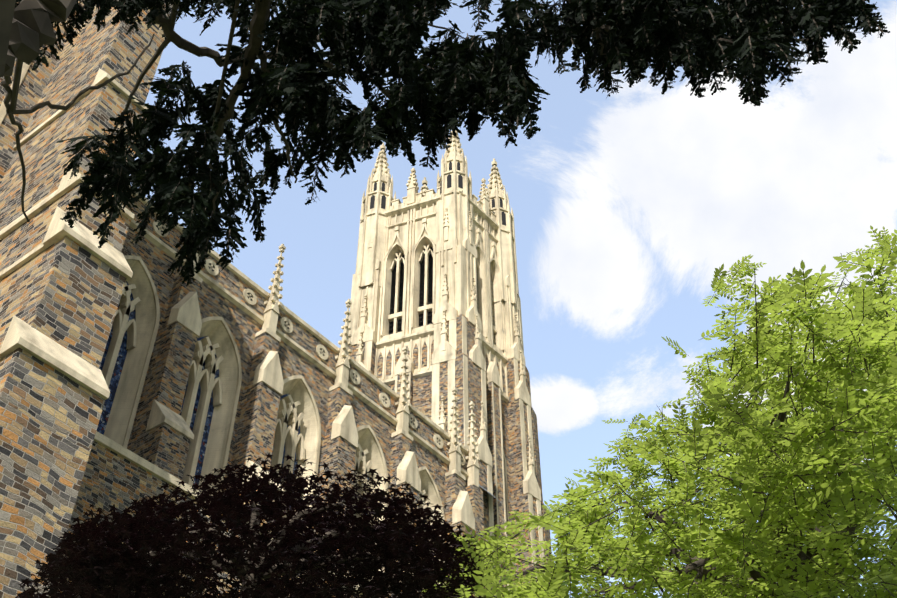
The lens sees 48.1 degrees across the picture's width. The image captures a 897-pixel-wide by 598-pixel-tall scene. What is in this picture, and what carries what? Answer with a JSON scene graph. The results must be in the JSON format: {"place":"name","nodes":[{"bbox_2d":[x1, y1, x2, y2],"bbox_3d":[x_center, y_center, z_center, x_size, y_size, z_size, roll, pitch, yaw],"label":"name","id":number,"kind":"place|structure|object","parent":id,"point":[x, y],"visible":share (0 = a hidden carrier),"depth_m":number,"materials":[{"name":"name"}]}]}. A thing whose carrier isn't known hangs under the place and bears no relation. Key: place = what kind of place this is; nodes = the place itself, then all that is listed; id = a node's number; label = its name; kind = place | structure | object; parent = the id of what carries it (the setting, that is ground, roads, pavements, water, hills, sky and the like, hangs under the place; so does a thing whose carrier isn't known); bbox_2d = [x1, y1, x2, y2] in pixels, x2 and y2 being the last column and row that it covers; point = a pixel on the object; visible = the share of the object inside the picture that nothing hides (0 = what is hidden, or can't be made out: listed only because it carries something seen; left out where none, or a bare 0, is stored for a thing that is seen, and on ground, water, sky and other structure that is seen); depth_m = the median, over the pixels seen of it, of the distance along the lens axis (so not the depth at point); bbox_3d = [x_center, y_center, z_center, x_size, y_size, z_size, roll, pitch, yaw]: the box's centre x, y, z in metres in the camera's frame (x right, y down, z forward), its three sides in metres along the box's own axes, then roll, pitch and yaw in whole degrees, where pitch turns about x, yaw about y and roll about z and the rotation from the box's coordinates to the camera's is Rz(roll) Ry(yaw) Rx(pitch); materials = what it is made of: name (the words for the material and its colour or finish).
{"place":"outdoors","nodes":[
{"label":"outdoors","id":0,"kind":"place"},
{"bbox_2d":[0,0,172,597],"bbox_3d":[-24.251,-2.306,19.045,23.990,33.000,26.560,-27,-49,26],"label":"transept wall","id":1,"kind":"structure","parent":0,"point":[62,283],"depth_m":21.32,"materials":[{"name":"stone"}]},
{"bbox_2d":[15,453,491,597],"bbox_3d":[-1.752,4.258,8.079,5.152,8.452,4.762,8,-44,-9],"label":"maple tree","id":2,"kind":"object","parent":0,"point":[287,554],"visible":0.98,"depth_m":8.41,"materials":[{"name":"purple plant"}]},
{"bbox_2d":[49,186,501,597],"bbox_3d":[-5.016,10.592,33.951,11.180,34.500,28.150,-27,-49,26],"label":"nave wall","id":3,"kind":"structure","parent":0,"point":[210,368],"depth_m":34.17,"materials":[{"name":"stone"}]},
{"bbox_2d":[0,0,889,285],"bbox_3d":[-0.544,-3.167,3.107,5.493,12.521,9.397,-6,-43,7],"label":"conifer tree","id":4,"kind":"object","parent":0,"point":[706,40],"visible":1,"depth_m":5.30,"materials":[{"name":"green plant"}]},
{"bbox_2d":[349,129,551,595],"bbox_3d":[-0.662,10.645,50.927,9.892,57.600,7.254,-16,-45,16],"label":"tower","id":5,"kind":"structure","parent":0,"point":[435,290],"depth_m":57.51,"materials":[{"name":"stone"}]},
{"bbox_2d":[129,0,896,597],"label":"sky","id":6,"kind":"structure","parent":0,"point":[626,205],"materials":[{"name":"blue"}]},
{"bbox_2d":[422,225,896,597],"bbox_3d":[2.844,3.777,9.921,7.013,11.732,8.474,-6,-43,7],"label":"green tree","id":7,"kind":"object","parent":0,"point":[776,465],"visible":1,"depth_m":8.51,"materials":[{"name":"green plant"}]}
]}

